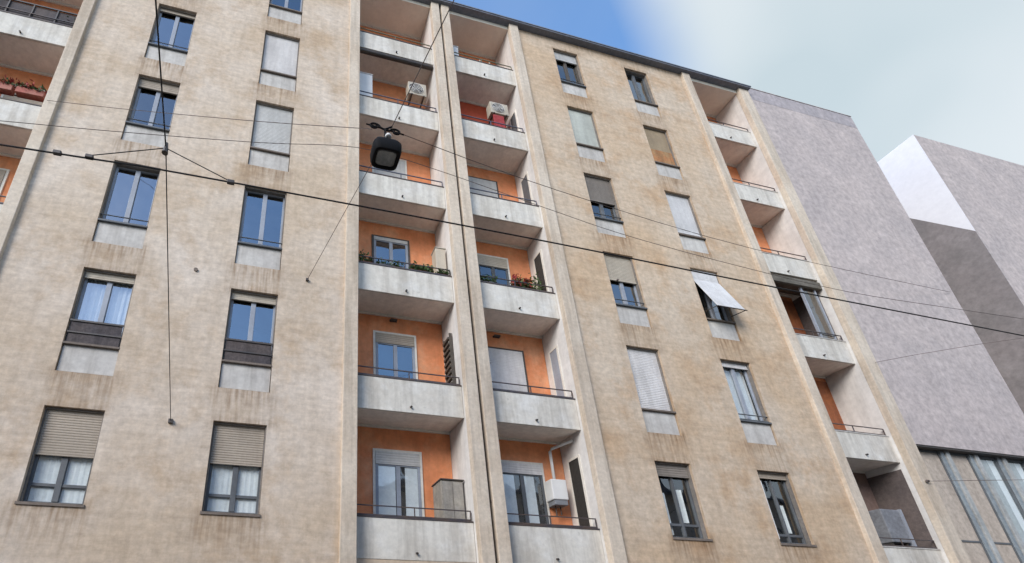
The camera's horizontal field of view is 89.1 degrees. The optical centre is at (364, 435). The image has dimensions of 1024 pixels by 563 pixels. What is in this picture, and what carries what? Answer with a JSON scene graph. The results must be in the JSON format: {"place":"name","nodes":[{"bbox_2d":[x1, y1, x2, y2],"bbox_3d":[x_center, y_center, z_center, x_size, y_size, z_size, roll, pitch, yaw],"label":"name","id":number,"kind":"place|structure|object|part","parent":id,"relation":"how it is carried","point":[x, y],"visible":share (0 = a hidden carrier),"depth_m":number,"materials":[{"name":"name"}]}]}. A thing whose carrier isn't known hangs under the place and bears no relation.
{"place":"outdoors","nodes":[
{"label":"outdoors","id":0,"kind":"place"},
{"bbox_2d":[0,120,1021,318],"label":"stay wire","id":1,"kind":"object","parent":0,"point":[484,186],"visible":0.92,"depth_m":9.57,"materials":[{"name":"black metal"}]},
{"bbox_2d":[450,0,1023,165],"label":"sky","id":2,"kind":"structure","parent":0,"point":[950,72],"materials":[{"name":"blue"}]},
{"bbox_2d":[877,135,1023,412],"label":"tower block","id":3,"kind":"structure","parent":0,"point":[963,208],"depth_m":20.76,"materials":[{"name":"grey concrete"}]},
{"label":"ground","id":4,"kind":"structure","parent":0,"visible":0},
{"bbox_2d":[0,0,971,562],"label":"apartment building","id":5,"kind":"structure","parent":4,"relation":"on","point":[326,414],"depth_m":12.52,"materials":[{"name":"paint"}]},
{"bbox_2d":[0,168,9,194],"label":"french door","id":6,"kind":"structure","parent":5,"relation":"in","point":[4,173],"depth_m":12.00,"materials":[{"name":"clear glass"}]},
{"bbox_2d":[0,74,15,95],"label":"flower box","id":7,"kind":"object","parent":5,"relation":"attached to","point":[7,88],"visible":0.99,"depth_m":11.87,"materials":[{"name":"red plastic"}]},
{"bbox_2d":[1,85,47,104],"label":"french door","id":8,"kind":"structure","parent":5,"relation":"in","point":[2,95],"depth_m":13.02,"materials":[{"name":"glass"}]},
{"bbox_2d":[15,78,46,101],"bbox_3d":[-8.059,-8.314,12.044,0.695,0.385,0.506,5,-24,-12],"label":"flower box","id":9,"kind":"object","parent":5,"relation":"attached to","point":[33,92],"visible":0.92,"depth_m":11.97,"materials":[{"name":"red plastic"}]},
{"bbox_2d":[14,407,104,507],"bbox_3d":[-5.386,0.388,8.940,1.072,1.867,0.235,5,-24,-12],"label":"window","id":10,"kind":"structure","parent":5,"relation":"in","point":[59,471],"depth_m":8.97,"materials":[{"name":"plastic"}]},
{"bbox_2d":[57,269,135,375],"bbox_3d":[-5.395,-2.287,10.137,1.025,2.470,0.284,5,-24,-12],"label":"window","id":11,"kind":"structure","parent":5,"relation":"in","point":[91,345],"depth_m":10.03,"materials":[{"name":"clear glass"}]},
{"bbox_2d":[93,163,159,248],"bbox_3d":[-5.388,-5.236,11.380,1.025,2.470,0.222,5,-24,-12],"label":"window","id":12,"kind":"structure","parent":5,"relation":"in","point":[124,233],"depth_m":11.09,"materials":[{"name":"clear glass"}]},
{"bbox_2d":[122,76,179,146],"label":"window","id":13,"kind":"structure","parent":5,"relation":"in","point":[146,83],"depth_m":12.46,"materials":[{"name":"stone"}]},
{"bbox_2d":[155,0,172,423],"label":"span wire","id":14,"kind":"object","parent":5,"relation":"attached to","point":[164,152],"visible":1,"depth_m":5.51,"materials":[{"name":"metal"}]},
{"bbox_2d":[0,144,1023,335],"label":"tram cable","id":15,"kind":"object","parent":14,"relation":"attached to","point":[91,157],"visible":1,"depth_m":5.89,"materials":[{"name":"metal"}]},
{"bbox_2d":[145,6,195,65],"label":"window","id":16,"kind":"structure","parent":5,"relation":"in","point":[169,54],"depth_m":13.67,"materials":[{"name":"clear glass"}]},
{"bbox_2d":[200,422,266,516],"bbox_3d":[-2.476,0.652,9.549,1.069,1.867,0.235,5,-24,-12],"label":"window","id":17,"kind":"structure","parent":5,"relation":"in","point":[236,457],"depth_m":9.60,"materials":[{"name":"plastic"}]},
{"bbox_2d":[219,290,277,392],"bbox_3d":[-2.478,-2.035,10.719,1.022,2.470,0.222,5,-24,-12],"label":"window","id":18,"kind":"structure","parent":5,"relation":"in","point":[246,364],"depth_m":10.49,"materials":[{"name":"grey glass"}]},
{"bbox_2d":[235,186,286,269],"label":"window","id":19,"kind":"structure","parent":5,"relation":"in","point":[252,254],"depth_m":11.71,"materials":[{"name":"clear glass"}]},
{"bbox_2d":[248,102,293,171],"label":"window","id":20,"kind":"structure","parent":5,"relation":"in","point":[266,154],"depth_m":13.26,"materials":[{"name":"plastic"}]},
{"bbox_2d":[259,32,299,90],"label":"window","id":21,"kind":"structure","parent":5,"relation":"in","point":[279,64],"depth_m":14.54,"materials":[{"name":"white plastic"}]},
{"bbox_2d":[268,0,302,23],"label":"window","id":22,"kind":"structure","parent":5,"relation":"in","point":[285,13],"depth_m":15.43,"materials":[{"name":"stone"}]},
{"bbox_2d":[359,249,372,262],"bbox_3d":[-0.004,-4.453,12.650,0.453,0.515,0.393,11,-26,-24],"label":"flower box","id":23,"kind":"object","parent":5,"relation":"attached to","point":[365,259],"visible":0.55,"depth_m":12.57,"materials":[{"name":"plant"}]},
{"bbox_2d":[360,71,372,96],"bbox_3d":[-0.033,-10.362,15.407,0.518,2.095,0.380,5,-24,-12],"label":"storage box","id":24,"kind":"object","parent":5,"relation":"on","point":[366,84],"visible":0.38,"depth_m":15.47,"materials":[{"name":"white plastic"}]},
{"bbox_2d":[306,0,453,280],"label":"span wire","id":25,"kind":"object","parent":5,"relation":"attached to","point":[307,279],"visible":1,"depth_m":8.31,"materials":[{"name":"metal"}]},
{"bbox_2d":[366,122,403,170],"bbox_3d":[0.352,-5.010,8.513,0.682,0.866,0.444,5,-24,-12],"label":"street lamp","id":26,"kind":"object","parent":25,"relation":"hanging from","point":[386,152],"visible":1,"depth_m":8.32,"materials":[{"name":"black metal"}]},
{"bbox_2d":[372,159,406,178],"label":"french door","id":27,"kind":"structure","parent":5,"relation":"in","point":[402,164],"depth_m":15.19,"materials":[{"name":"white glass"}]},
{"bbox_2d":[371,234,409,268],"bbox_3d":[0.727,-4.943,13.803,1.098,1.395,0.057,5,-24,-12],"label":"french door","id":28,"kind":"structure","parent":5,"relation":"in","point":[389,248],"depth_m":13.92,"materials":[{"name":"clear glass"}]},
{"bbox_2d":[376,257,405,267],"bbox_3d":[0.648,-4.317,12.707,0.801,0.311,0.481,5,-24,-12],"label":"flower box","id":29,"kind":"object","parent":5,"relation":"attached to","point":[383,262],"visible":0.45,"depth_m":12.66,"materials":[{"name":"green plant"}]},
{"bbox_2d":[373,330,417,378],"bbox_3d":[0.768,-1.470,12.311,1.141,2.515,0.057,5,-24,-12],"label":"french door","id":30,"kind":"structure","parent":5,"relation":"in","point":[396,351],"depth_m":12.57,"materials":[{"name":"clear glass"}]},
{"bbox_2d":[372,448,424,516],"bbox_3d":[0.753,1.484,11.029,1.172,2.475,0.057,5,-24,-12],"label":"french door","id":31,"kind":"structure","parent":5,"relation":"in","point":[397,474],"depth_m":11.22,"materials":[{"name":"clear glass"}]},
{"bbox_2d":[406,81,426,107],"bbox_3d":[1.639,-11.071,16.368,0.612,0.640,0.616,5,-24,-12],"label":"air conditioner","id":32,"kind":"object","parent":5,"relation":"attached to","point":[417,94],"visible":0.95,"depth_m":16.11,"materials":[{"name":"metal"}]},
{"bbox_2d":[408,260,434,272],"bbox_3d":[1.468,-4.269,12.932,0.739,0.402,0.425,5,-24,-12],"label":"flower box","id":33,"kind":"object","parent":5,"relation":"attached to","point":[421,268],"visible":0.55,"depth_m":12.84,"materials":[{"name":"plant"}]},
{"bbox_2d":[431,247,446,272],"bbox_3d":[1.986,-4.519,13.297,0.317,0.975,0.330,5,-24,-12],"label":"storage box","id":34,"kind":"object","parent":5,"relation":"on","point":[438,257],"visible":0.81,"depth_m":13.23,"materials":[{"name":"plastic"}]},
{"bbox_2d":[435,269,449,274],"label":"flower box","id":35,"kind":"object","parent":5,"relation":"attached to","point":[443,272],"visible":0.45,"depth_m":12.95,"materials":[{"name":"plant"}]},
{"bbox_2d":[431,478,465,518],"bbox_3d":[1.838,1.819,10.768,0.549,1.648,0.570,5,-24,-12],"label":"cabinet","id":36,"kind":"object","parent":5,"relation":"on","point":[448,493],"visible":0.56,"depth_m":10.72,"materials":[{"name":"metal"}]},
{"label":"door","id":37,"kind":"part","parent":36,"relation":"part of","materials":[{"name":"metal"}]},
{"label":"door","id":38,"kind":"part","parent":36,"relation":"part of","materials":[{"name":"metal"}]},
{"bbox_2d":[443,333,455,383],"bbox_3d":[2.071,-1.420,12.145,0.106,2.288,0.400,5,-24,-12],"label":"louvered shutter","id":39,"kind":"object","parent":5,"relation":"on","point":[448,360],"visible":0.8,"depth_m":12.26,"materials":[{"name":"brown wood"}]},
{"bbox_2d":[453,45,458,55],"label":"storage box","id":40,"kind":"object","parent":5,"relation":"on","point":[455,48],"visible":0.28,"depth_m":17.23,"materials":[{"name":"white plastic"}]},
{"bbox_2d":[468,176,498,197],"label":"french door","id":41,"kind":"structure","parent":5,"relation":"in","point":[491,184],"depth_m":15.82,"materials":[{"name":"white plastic"}]},
{"bbox_2d":[480,273,497,282],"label":"flower box","id":42,"kind":"object","parent":5,"relation":"attached to","point":[487,279],"visible":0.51,"depth_m":13.22,"materials":[{"name":"green plant"}]},
{"bbox_2d":[477,253,510,284],"bbox_3d":[3.728,-4.138,14.202,1.067,2.515,0.057,5,-24,-12],"label":"french door","id":43,"kind":"structure","parent":5,"relation":"in","point":[490,265],"depth_m":14.53,"materials":[{"name":"plastic"}]},
{"bbox_2d":[47,100,947,291],"bbox_3d":[7.023,-5.597,12.453,29.020,3.705,3.637,5,-24,-12],"label":"stay wire","id":44,"kind":"object","parent":5,"relation":"attached to","point":[474,161],"visible":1,"depth_m":10.81,"materials":[{"name":"black metal"}]},
{"bbox_2d":[486,101,508,123],"bbox_3d":[4.450,-10.830,16.962,0.655,0.590,0.616,5,-24,-12],"label":"air conditioner","id":45,"kind":"object","parent":5,"relation":"attached to","point":[492,108],"visible":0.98,"depth_m":16.70,"materials":[{"name":"metal"}]},
{"bbox_2d":[493,114,505,127],"bbox_3d":[4.386,-9.833,16.372,0.380,1.488,0.380,5,-24,-12],"label":"chair","id":46,"kind":"object","parent":5,"relation":"on","point":[498,119],"visible":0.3,"depth_m":16.40,"materials":[{"name":"red plastic"}]},
{"bbox_2d":[488,346,528,391],"bbox_3d":[3.754,-1.185,12.930,1.141,2.505,0.057,5,-24,-12],"label":"french door","id":47,"kind":"structure","parent":5,"relation":"in","point":[507,365],"depth_m":13.17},
{"bbox_2d":[509,109,519,130],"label":"side door","id":48,"kind":"structure","parent":5,"relation":"in","point":[513,121],"depth_m":16.81,"materials":[{"name":"paint"}]},
{"bbox_2d":[510,274,532,288],"bbox_3d":[4.241,-4.105,13.510,0.610,0.561,0.504,5,-24,-12],"label":"flower box","id":49,"kind":"object","parent":5,"relation":"attached to","point":[518,284],"visible":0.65,"depth_m":13.47,"materials":[{"name":"plant"}]},
{"bbox_2d":[501,460,551,523],"bbox_3d":[3.769,1.766,11.657,1.236,2.455,0.057,5,-24,-12],"label":"french door","id":50,"kind":"structure","parent":5,"relation":"in","point":[524,488],"depth_m":11.86,"materials":[{"name":"glass"}]},
{"bbox_2d":[520,171,533,204],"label":"side door","id":51,"kind":"structure","parent":5,"relation":"in","point":[526,192],"depth_m":15.55,"materials":[{"name":"wood"}]},
{"bbox_2d":[528,271,543,290],"bbox_3d":[4.734,-4.145,13.867,0.458,0.918,0.451,10,-25,-21],"label":"flower box","id":52,"kind":"object","parent":5,"relation":"attached to","point":[537,287],"visible":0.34,"depth_m":13.87,"materials":[{"name":"plant"}]},
{"bbox_2d":[533,249,548,291],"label":"side door","id":53,"kind":"structure","parent":5,"relation":"in","point":[538,263],"depth_m":14.29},
{"bbox_2d":[548,345,566,396],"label":"side door","id":54,"kind":"structure","parent":5,"relation":"in","point":[554,358],"depth_m":13.03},
{"bbox_2d":[544,440,572,515],"bbox_3d":[4.711,1.052,11.980,0.787,1.843,0.443,-4,-24,10],"label":"boiler","id":55,"kind":"object","parent":5,"relation":"attached to","point":[556,492],"visible":0.96,"depth_m":11.77,"materials":[{"name":"white metal"}]},
{"bbox_2d":[553,50,587,97],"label":"window","id":56,"kind":"structure","parent":5,"relation":"in","point":[578,89],"depth_m":17.93,"materials":[{"name":"stone"}]},
{"bbox_2d":[566,454,592,525],"bbox_3d":[5.027,1.688,11.546,0.021,2.490,0.500,5,-24,-12],"label":"side door","id":57,"kind":"structure","parent":5,"relation":"in","point":[579,494],"depth_m":11.70,"materials":[{"name":"black glass"}]},
{"bbox_2d":[567,107,604,161],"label":"window","id":58,"kind":"structure","parent":5,"relation":"in","point":[583,125],"depth_m":16.61,"materials":[{"name":"white plastic"}]},
{"bbox_2d":[584,174,625,237],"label":"window","id":59,"kind":"structure","parent":5,"relation":"in","point":[600,190],"depth_m":15.41,"materials":[{"name":"plastic"}]},
{"bbox_2d":[604,254,649,326],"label":"window","id":60,"kind":"structure","parent":5,"relation":"in","point":[620,268],"depth_m":14.14,"materials":[{"name":"beige plastic"}]},
{"bbox_2d":[625,70,659,116],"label":"window","id":61,"kind":"structure","parent":5,"relation":"in","point":[650,107],"depth_m":18.53,"materials":[{"name":"stone"}]},
{"bbox_2d":[626,347,679,434],"bbox_3d":[7.319,-1.157,12.748,1.002,2.470,0.172,5,-24,-12],"label":"window","id":62,"kind":"structure","parent":5,"relation":"in","point":[657,410],"depth_m":12.76,"materials":[{"name":"white plastic"}]},
{"bbox_2d":[643,126,682,179],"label":"window","id":63,"kind":"structure","parent":5,"relation":"in","point":[659,144],"depth_m":17.20,"materials":[{"name":"wood"}]},
{"bbox_2d":[655,462,712,541],"bbox_3d":[7.310,1.549,11.622,1.049,1.867,0.284,5,-24,-12],"label":"window","id":64,"kind":"structure","parent":5,"relation":"in","point":[669,470],"depth_m":11.73,"materials":[{"name":"plastic"}]},
{"bbox_2d":[665,192,708,253],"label":"window","id":65,"kind":"structure","parent":5,"relation":"in","point":[681,208],"depth_m":15.95,"materials":[{"name":"plastic"}]},
{"bbox_2d":[690,269,747,340],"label":"window","id":66,"kind":"structure","parent":5,"relation":"in","point":[710,286],"depth_m":14.40,"materials":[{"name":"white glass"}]},
{"bbox_2d":[720,360,776,445],"bbox_3d":[10.208,-0.873,13.405,1.004,2.470,0.282,5,-24,-12],"label":"window","id":67,"kind":"structure","parent":5,"relation":"in","point":[757,431],"depth_m":13.50,"materials":[{"name":"stone"}]},
{"bbox_2d":[757,471,816,546],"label":"window","id":68,"kind":"structure","parent":5,"relation":"in","point":[803,534],"depth_m":12.30,"materials":[{"name":"metal"}]},
{"bbox_2d":[781,297,805,333],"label":"brown door","id":69,"kind":"structure","parent":5,"relation":"in","point":[788,304],"depth_m":16.81,"materials":[{"name":"brown wood"}]},
{"bbox_2d":[815,380,845,429],"bbox_3d":[14.115,-0.416,15.180,1.141,2.860,0.048,5,-24,-12],"label":"brown door","id":70,"kind":"structure","parent":5,"relation":"in","point":[833,412],"depth_m":15.46,"materials":[{"name":"brown wood"}]},
{"bbox_2d":[868,509,916,545],"bbox_3d":[14.235,2.873,13.340,0.781,1.758,0.350,5,-24,-12],"label":"cabinet","id":71,"kind":"object","parent":5,"relation":"on","point":[887,523],"visible":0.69,"depth_m":13.35,"materials":[{"name":"metal"}]},
{"bbox_2d":[875,338,1020,362],"bbox_3d":[17.037,-2.449,13.820,4.118,0.514,0.245,-17,-29,34],"label":"side wire","id":72,"kind":"object","parent":5,"relation":"attached to","point":[947,349],"visible":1,"depth_m":14.14,"materials":[{"name":"black metal"}]},
{"bbox_2d":[925,480,991,481],"bbox_3d":[17.554,1.182,13.280,4.900,0.069,0.113,-1,-23,3],"label":"side wire","id":73,"kind":"object","parent":5,"relation":"attached to","point":[964,480],"visible":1,"depth_m":13.35,"materials":[{"name":"black metal"}]},
{"bbox_2d":[748,88,1023,562],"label":"grey building","id":74,"kind":"structure","parent":4,"relation":"on","point":[962,413],"depth_m":16.38,"materials":[{"name":"concrete"}]},
{"bbox_2d":[918,449,991,562],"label":"window","id":75,"kind":"structure","parent":74,"relation":"in","point":[969,536],"depth_m":13.79,"materials":[{"name":"glass"}]},
{"bbox_2d":[950,453,1021,562],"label":"window","id":76,"kind":"structure","parent":74,"relation":"in","point":[985,507],"depth_m":14.04,"materials":[{"name":"glass"}]},
{"bbox_2d":[978,456,1023,542],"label":"window","id":77,"kind":"structure","parent":74,"relation":"in","point":[1004,494],"depth_m":14.56,"materials":[{"name":"glass"}]},
{"bbox_2d":[1006,459,1023,490],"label":"window","id":78,"kind":"structure","parent":74,"relation":"in","point":[1015,466],"depth_m":15.10,"materials":[{"name":"glass"}]}
]}

